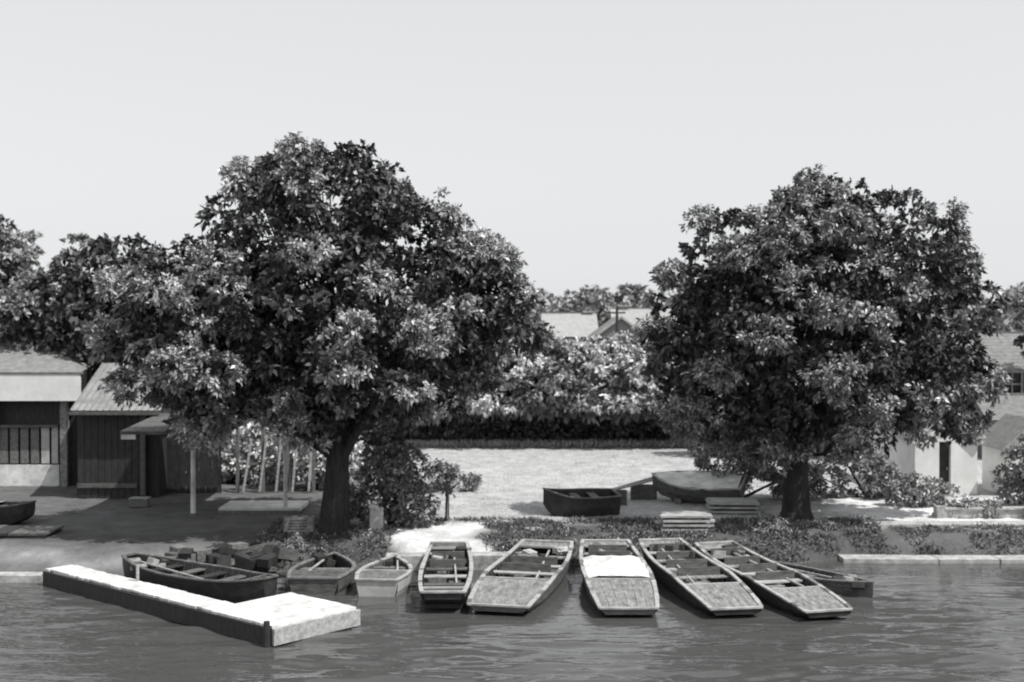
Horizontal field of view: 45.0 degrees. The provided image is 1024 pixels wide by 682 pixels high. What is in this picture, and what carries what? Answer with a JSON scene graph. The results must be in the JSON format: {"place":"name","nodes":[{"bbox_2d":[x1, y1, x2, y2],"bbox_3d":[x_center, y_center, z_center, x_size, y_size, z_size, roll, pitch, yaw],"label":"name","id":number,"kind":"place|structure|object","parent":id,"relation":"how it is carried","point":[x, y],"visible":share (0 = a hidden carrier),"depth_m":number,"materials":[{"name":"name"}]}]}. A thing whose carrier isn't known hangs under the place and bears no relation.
{"place":"outdoors","nodes":[
{"label":"outdoors","id":0,"kind":"place"},
{"bbox_2d":[0,560,1023,681],"bbox_3d":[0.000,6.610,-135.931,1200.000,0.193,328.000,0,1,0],"label":"river water","id":1,"kind":"structure","parent":0,"point":[938,622],"depth_m":19.63,"materials":[{"name":"grey liquid"}]},
{"bbox_2d":[121,552,278,603],"bbox_3d":[-5.924,4.513,23.257,3.795,0.663,1.190,0,1,33],"label":"rowing boat","id":2,"kind":"object","parent":1,"relation":"on","point":[228,584],"visible":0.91,"depth_m":22.97,"materials":[{"name":"grey wood"}]},
{"bbox_2d":[43,565,359,647],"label":"wooden jetty","id":3,"kind":"object","parent":1,"relation":"in","point":[291,613],"visible":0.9,"depth_m":20.77,"materials":[{"name":"white paint"}]},
{"bbox_2d":[287,551,355,594],"bbox_3d":[-3.658,4.558,24.017,1.254,0.554,2.129,0,1,0],"label":"dinghy","id":4,"kind":"object","parent":1,"relation":"on","point":[330,573],"visible":0.98,"depth_m":23.41,"materials":[{"name":"grey wood"}]},
{"bbox_2d":[354,554,412,596],"bbox_3d":[-2.439,4.561,23.788,1.062,0.554,1.986,0,1,0],"label":"dinghy","id":5,"kind":"object","parent":1,"relation":"on","point":[389,576],"visible":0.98,"depth_m":23.18,"materials":[{"name":"wood"}]},
{"bbox_2d":[418,541,473,608],"bbox_3d":[-1.242,4.487,23.405,1.028,0.710,3.975,0,1,0],"label":"punt","id":6,"kind":"object","parent":1,"relation":"on","point":[445,574],"visible":0.99,"depth_m":23.52,"materials":[{"name":"grey wood"}]},
{"bbox_2d":[466,539,573,612],"bbox_3d":[0.248,4.507,23.556,1.420,0.668,4.568,0,1,13],"label":"punt","id":7,"kind":"object","parent":1,"relation":"on","point":[522,575],"visible":1,"depth_m":23.06,"materials":[{"name":"grey wood"}]},
{"bbox_2d":[579,539,659,614],"bbox_3d":[1.973,4.501,23.505,1.321,0.680,4.770,0,1,0],"label":"punt","id":8,"kind":"object","parent":1,"relation":"on","point":[618,577],"visible":1,"depth_m":22.77,"materials":[{"name":"grey wood"}]},
{"bbox_2d":[638,538,763,614],"bbox_3d":[3.470,4.507,23.555,1.224,0.668,4.919,0,1,-9],"label":"punt","id":9,"kind":"object","parent":1,"relation":"on","point":[685,571],"visible":1,"depth_m":23.15,"materials":[{"name":"grey wood"}]},
{"bbox_2d":[694,541,852,617],"bbox_3d":[4.788,4.516,23.330,1.160,0.655,4.857,0,1,-14],"label":"punt","id":10,"kind":"object","parent":1,"relation":"on","point":[774,584],"visible":0.91,"depth_m":22.72,"materials":[{"name":"grey wood"}]},
{"bbox_2d":[772,560,874,596],"bbox_3d":[5.771,4.612,23.912,0.895,0.450,2.935,-1,1,-37],"label":"rowing boat","id":11,"kind":"object","parent":1,"relation":"on","point":[844,584],"visible":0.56,"depth_m":23.12,"materials":[{"name":"grey wood"}]},
{"bbox_2d":[0,331,1023,578],"bbox_3d":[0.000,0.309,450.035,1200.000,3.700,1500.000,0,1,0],"label":"ground","id":12,"kind":"structure","parent":0,"point":[104,535],"depth_m":30.02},
{"bbox_2d":[0,500,36,524],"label":"rowing boat","id":13,"kind":"object","parent":12,"relation":"on","point":[12,512],"visible":0.99,"depth_m":28.52,"materials":[{"name":"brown wood"}]},
{"bbox_2d":[0,572,42,582],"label":"stone quay","id":14,"kind":"structure","parent":12,"relation":"on","point":[14,577],"depth_m":24.13,"materials":[{"name":"grey stone"}]},
{"bbox_2d":[0,525,63,538],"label":"slipway staging","id":15,"kind":"object","parent":12,"relation":"on","point":[28,531],"visible":1,"depth_m":27.10,"materials":[{"name":"grey wood"}]},
{"bbox_2d":[0,213,70,335],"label":"lime tree","id":16,"kind":"object","parent":12,"relation":"on","point":[16,255],"visible":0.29,"depth_m":57.36,"materials":[{"name":"grey plant"}]},
{"bbox_2d":[0,333,101,486],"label":"boathouse","id":17,"kind":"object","parent":12,"relation":"on","point":[40,392],"visible":0.63,"depth_m":35.62,"materials":[{"name":"white wood"}]},
{"bbox_2d":[0,232,251,396],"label":"lime tree","id":18,"kind":"object","parent":12,"relation":"on","point":[71,304],"visible":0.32,"depth_m":36.94,"materials":[{"name":"grey plant"}]},
{"bbox_2d":[129,497,150,506],"bbox_3d":[-9.500,4.108,31.551,0.480,0.235,0.330,0,1,0],"label":"wooden crate","id":19,"kind":"object","parent":12,"relation":"on","point":[139,501],"visible":1,"depth_m":31.40,"materials":[{"name":"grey wood"}]},
{"bbox_2d":[69,362,220,497],"bbox_3d":[-9.968,2.404,35.576,3.924,3.547,5.910,0,1,0],"label":"boat shed","id":20,"kind":"object","parent":12,"relation":"on","point":[111,463],"visible":0.66,"depth_m":33.03,"materials":[{"name":"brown wood"}]},
{"bbox_2d":[120,413,287,515],"bbox_3d":[-7.524,3.104,31.639,3.953,2.282,3.399,0,1,0],"label":"boatyard canopy","id":21,"kind":"object","parent":12,"relation":"on","point":[154,425],"visible":0.39,"depth_m":30.40,"materials":[{"name":"white paint"}]},
{"bbox_2d":[160,541,298,570],"bbox_3d":[-5.638,4.329,24.860,2.816,0.512,1.486,0,1,0],"label":"boat gear pile","id":22,"kind":"object","parent":12,"relation":"on","point":[269,554],"visible":0.85,"depth_m":24.49,"materials":[{"name":"grey wood"}]},
{"bbox_2d":[205,415,317,484],"bbox_3d":[-8.081,3.078,36.574,5.050,2.586,2.279,0,1,0],"label":"garden shrub","id":23,"kind":"object","parent":12,"relation":"on","point":[228,453],"visible":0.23,"depth_m":35.99,"materials":[{"name":"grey plant"}]},
{"bbox_2d":[218,500,308,514],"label":"landing platform","id":24,"kind":"structure","parent":12,"relation":"on","point":[236,507],"depth_m":30.37,"materials":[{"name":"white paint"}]},
{"bbox_2d":[234,419,320,492],"bbox_3d":[-6.500,3.160,34.157,2.500,2.070,0.265,0,1,0],"label":"oar rack","id":25,"kind":"object","parent":12,"relation":"on","point":[263,463],"visible":0.64,"depth_m":34.19,"materials":[{"name":"grey wood"}]},
{"bbox_2d":[163,353,405,441],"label":"shrubbery","id":26,"kind":"object","parent":12,"relation":"on","point":[227,408],"depth_m":49.33,"materials":[{"name":"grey plant"}]},
{"bbox_2d":[283,516,314,540],"bbox_3d":[-4.550,4.057,26.378,0.680,0.660,0.105,0,1,0],"label":"notice board","id":27,"kind":"object","parent":12,"relation":"on","point":[302,524],"visible":0.91,"depth_m":26.33,"materials":[{"name":"grey wood"}]},
{"bbox_2d":[266,432,364,488],"bbox_3d":[-5.574,3.354,35.020,3.062,2.176,1.828,0,1,0],"label":"garden shrub","id":28,"kind":"object","parent":12,"relation":"on","point":[354,464],"visible":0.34,"depth_m":34.65,"materials":[{"name":"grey plant"}]},
{"bbox_2d":[78,131,559,535],"bbox_3d":[-4.184,-0.036,27.631,8.862,8.970,7.603,-1,1,-42],"label":"chestnut tree","id":29,"kind":"object","parent":12,"relation":"on","point":[349,377],"visible":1,"depth_m":26.53,"materials":[{"name":"grey plant"}]},
{"bbox_2d":[369,503,382,529],"bbox_3d":[-3.050,3.943,27.784,0.300,0.595,0.230,0,1,0],"label":"white mooring stone","id":30,"kind":"object","parent":12,"relation":"on","point":[375,516],"visible":0.89,"depth_m":27.70,"materials":[{"name":"stone"}]},
{"bbox_2d":[349,427,441,528],"bbox_3d":[-2.820,3.203,28.425,2.409,2.463,1.585,0,1,0],"label":"elder bush","id":31,"kind":"object","parent":12,"relation":"on","point":[381,462],"visible":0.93,"depth_m":28.19,"materials":[{"name":"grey plant"}]},
{"bbox_2d":[431,458,457,521],"bbox_3d":[-1.584,3.529,29.146,0.630,1.553,0.861,0,1,-20],"label":"sapling","id":32,"kind":"object","parent":12,"relation":"on","point":[447,484],"visible":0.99,"depth_m":29.14,"materials":[{"name":"grey plant"}]},
{"bbox_2d":[386,552,506,569],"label":"stone quay","id":33,"kind":"structure","parent":12,"relation":"on","point":[483,560],"depth_m":25.39,"materials":[{"name":"grey stone"}]},
{"bbox_2d":[426,459,482,491],"bbox_3d":[-1.647,3.834,34.499,1.742,1.080,1.355,0,1,0],"label":"garden shrub","id":34,"kind":"object","parent":12,"relation":"on","point":[472,481],"visible":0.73,"depth_m":34.41,"materials":[{"name":"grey plant"}]},
{"bbox_2d":[290,395,728,444],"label":"clipped hedge","id":35,"kind":"object","parent":12,"relation":"on","point":[555,428],"visible":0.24,"depth_m":47.42,"materials":[{"name":"black plant"}]},
{"bbox_2d":[404,437,692,447],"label":"hedge foot weeds","id":36,"kind":"object","parent":12,"relation":"on","point":[562,443],"visible":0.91,"depth_m":46.75,"materials":[{"name":"plant"}]},
{"bbox_2d":[410,330,723,426],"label":"willow shrubbery","id":37,"kind":"object","parent":12,"relation":"on","point":[602,378],"visible":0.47,"depth_m":45.95,"materials":[{"name":"grey plant"}]},
{"bbox_2d":[115,281,1023,356],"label":"distant trees","id":38,"kind":"object","parent":12,"relation":"on","point":[603,304],"visible":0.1,"depth_m":109.96,"materials":[{"name":"grey plant"}]},
{"bbox_2d":[258,512,882,553],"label":"bank undergrowth","id":39,"kind":"object","parent":12,"relation":"on","point":[780,524],"visible":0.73,"depth_m":26.81,"materials":[{"name":"grey plant"}]},
{"bbox_2d":[557,337,584,341],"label":"walls","id":40,"kind":"structure","parent":12,"relation":"on","point":[573,338],"depth_m":82.00,"materials":[{"name":"brick"}]},
{"bbox_2d":[541,312,597,336],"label":"roof","id":41,"kind":"structure","parent":40,"relation":"on","point":[572,324],"depth_m":83.56,"materials":[{"name":"tile"}]},
{"bbox_2d":[582,307,592,314],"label":"chimney","id":42,"kind":"object","parent":41,"relation":"on","point":[586,312],"visible":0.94,"depth_m":84.73,"materials":[{"name":"brick"}]},
{"bbox_2d":[542,487,621,516],"bbox_3d":[1.662,3.907,30.201,1.902,0.708,1.039,0,1,-13],"label":"rowing boat","id":43,"kind":"object","parent":12,"relation":"on","point":[581,502],"visible":1,"depth_m":29.89,"materials":[{"name":"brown wood"}]},
{"bbox_2d":[248,515,970,570],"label":"bank weeds","id":44,"kind":"object","parent":12,"relation":"on","point":[505,527],"visible":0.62,"depth_m":27.24,"materials":[{"name":"plant"}]},
{"bbox_2d":[608,308,625,338],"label":"utility pole","id":45,"kind":"object","parent":12,"relation":"on","point":[616,312],"visible":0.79,"depth_m":72.92,"materials":[{"name":"grey wood"}]},
{"bbox_2d":[613,477,656,504],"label":"spars on trestles","id":46,"kind":"object","parent":12,"relation":"on","point":[640,490],"visible":0.49,"depth_m":32.81,"materials":[{"name":"grey wood"}]},
{"bbox_2d":[671,497,680,504],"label":"boat chocks","id":47,"kind":"object","parent":12,"relation":"on","point":[675,500],"visible":0.36,"depth_m":31.95,"materials":[{"name":"grey wood"}]},
{"bbox_2d":[655,511,714,531],"bbox_3d":[3.890,4.096,28.000,1.281,0.405,0.902,0,1,0],"label":"plank stack","id":48,"kind":"object","parent":12,"relation":"on","point":[693,520],"visible":0.95,"depth_m":27.61,"materials":[{"name":"grey wood"}]},
{"bbox_2d":[651,470,746,501],"bbox_3d":[4.848,3.798,32.366,2.444,0.683,1.461,0,1,20],"label":"covered boat","id":49,"kind":"object","parent":12,"relation":"on","point":[694,485],"visible":0.96,"depth_m":32.04,"materials":[{"name":"grey wood"}]},
{"bbox_2d":[705,497,763,513],"bbox_3d":[5.496,4.112,30.786,1.443,0.305,1.130,0,1,0],"label":"plank stack","id":50,"kind":"object","parent":12,"relation":"on","point":[717,505],"visible":0.98,"depth_m":30.36,"materials":[{"name":"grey wood"}]},
{"bbox_2d":[693,432,826,497],"bbox_3d":[6.590,3.259,32.967,3.605,2.190,2.085,0,1,0],"label":"garden shrub","id":51,"kind":"object","parent":12,"relation":"on","point":[743,464],"visible":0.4,"depth_m":32.60,"materials":[{"name":"grey plant"}]},
{"bbox_2d":[683,379,910,458],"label":"shrubbery","id":52,"kind":"object","parent":12,"relation":"on","point":[696,448],"visible":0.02,"depth_m":43.45,"materials":[{"name":"grey plant"}]},
{"bbox_2d":[630,163,1012,520],"bbox_3d":[7.021,0.066,29.831,8.463,8.714,6.914,0,1,-29],"label":"chestnut tree","id":53,"kind":"object","parent":12,"relation":"on","point":[741,353],"visible":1,"depth_m":28.54,"materials":[{"name":"grey plant"}]},
{"bbox_2d":[808,443,911,498],"bbox_3d":[9.262,3.508,33.266,3.156,1.842,1.538,0,1,0],"label":"garden shrub","id":54,"kind":"object","parent":12,"relation":"on","point":[869,486],"visible":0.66,"depth_m":33.07,"materials":[{"name":"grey plant"}]},
{"bbox_2d":[883,470,959,508],"bbox_3d":[10.473,3.918,31.649,1.909,1.172,1.219,0,1,0],"label":"garden shrub","id":55,"kind":"object","parent":12,"relation":"on","point":[930,489],"visible":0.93,"depth_m":31.54,"materials":[{"name":"grey plant"}]},
{"bbox_2d":[871,402,984,494],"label":"white cottage","id":56,"kind":"structure","parent":12,"relation":"on","point":[955,463],"depth_m":33.75,"materials":[{"name":"paint"}]},
{"bbox_2d":[939,442,948,493],"bbox_3d":[11.820,3.498,33.891,0.320,1.550,0.065,0,1,0],"label":"door","id":57,"kind":"structure","parent":56,"relation":"in","point":[943,449],"depth_m":33.88,"materials":[{"name":"wood"}]},
{"bbox_2d":[838,554,1023,563],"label":"stone quay","id":58,"kind":"structure","parent":12,"relation":"on","point":[920,559],"depth_m":26.12,"materials":[{"name":"grey stone"}]},
{"bbox_2d":[873,521,1023,527],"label":"stone quay","id":59,"kind":"structure","parent":12,"relation":"on","point":[914,524],"depth_m":28.41,"materials":[{"name":"grey stone"}]},
{"bbox_2d":[889,522,1023,554],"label":"low shrubs","id":60,"kind":"object","parent":12,"relation":"on","point":[1010,530],"visible":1,"depth_m":27.32,"materials":[{"name":"plant"}]},
{"bbox_2d":[932,493,1004,518],"bbox_3d":[11.076,4.076,29.940,1.850,0.758,1.021,0,1,0],"label":"garden shrub","id":61,"kind":"object","parent":12,"relation":"on","point":[966,502],"visible":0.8,"depth_m":29.75,"materials":[{"name":"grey plant"}]},
{"bbox_2d":[933,505,1023,517],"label":"garden wall","id":62,"kind":"structure","parent":12,"relation":"on","point":[941,511],"depth_m":29.64,"materials":[{"name":"stone"}]},
{"bbox_2d":[948,373,1023,417],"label":"walls","id":63,"kind":"structure","parent":12,"relation":"on","point":[999,392],"depth_m":45.02,"materials":[{"name":"brick"}]},
{"bbox_2d":[942,332,1023,372],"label":"roof","id":64,"kind":"structure","parent":63,"relation":"on","point":[1004,351],"depth_m":46.35,"materials":[{"name":"stone"}]},
{"bbox_2d":[1001,373,1022,392],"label":"windows","id":65,"kind":"structure","parent":63,"relation":"attached to","point":[1015,385],"depth_m":45.00,"materials":[{"name":"grey wood"}]},
{"bbox_2d":[965,412,1023,457],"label":"walls","id":66,"kind":"structure","parent":12,"relation":"on","point":[979,451],"depth_m":43.37,"materials":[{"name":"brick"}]},
{"bbox_2d":[959,393,1023,419],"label":"roof","id":67,"kind":"structure","parent":66,"relation":"on","point":[1013,404],"depth_m":42.94,"materials":[{"name":"tile"}]},
{"bbox_2d":[982,446,1023,495],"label":"walls","id":68,"kind":"structure","parent":12,"relation":"on","point":[992,458],"depth_m":34.55,"materials":[{"name":"white paint"}]},
{"bbox_2d":[978,414,1023,451],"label":"roof","id":69,"kind":"structure","parent":68,"relation":"on","point":[1006,430],"depth_m":34.25,"materials":[{"name":"stone"}]},
{"bbox_2d":[989,432,1023,505],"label":"garden shrub","id":70,"kind":"object","parent":12,"relation":"on","point":[1013,476],"visible":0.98,"depth_m":31.52,"materials":[{"name":"grey plant"}]},
{"bbox_2d":[1013,300,1023,358],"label":"pear tree","id":71,"kind":"object","parent":12,"relation":"on","point":[1019,341],"visible":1,"depth_m":44.03,"materials":[{"name":"grey plant"}]},
{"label":"walls","id":72,"kind":"object","parent":12,"relation":"on","visible":0},
{"bbox_2d":[588,316,639,338],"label":"roof","id":73,"kind":"structure","parent":72,"relation":"on","point":[607,328],"depth_m":75.99,"materials":[{"name":"tile"}]},
{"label":"walls","id":74,"kind":"object","parent":12,"relation":"on","visible":0},
{"bbox_2d":[608,308,676,327],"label":"roof","id":75,"kind":"structure","parent":74,"relation":"on","point":[630,315],"depth_m":90.20,"materials":[{"name":"tile"}]},
{"bbox_2d":[618,302,628,309],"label":"chimney","id":76,"kind":"object","parent":75,"relation":"on","point":[621,306],"visible":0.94,"depth_m":90.73,"materials":[{"name":"brick"}]},
{"bbox_2d":[0,0,1023,313],"label":"sky","id":77,"kind":"structure","parent":0,"point":[582,134],"materials":[{"name":"white"}]},
{"bbox_2d":[351,447,846,525],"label":"lawn grass","id":78,"kind":"structure","parent":0,"point":[667,449],"depth_m":38.13,"materials":[{"name":"plant"}]}
]}

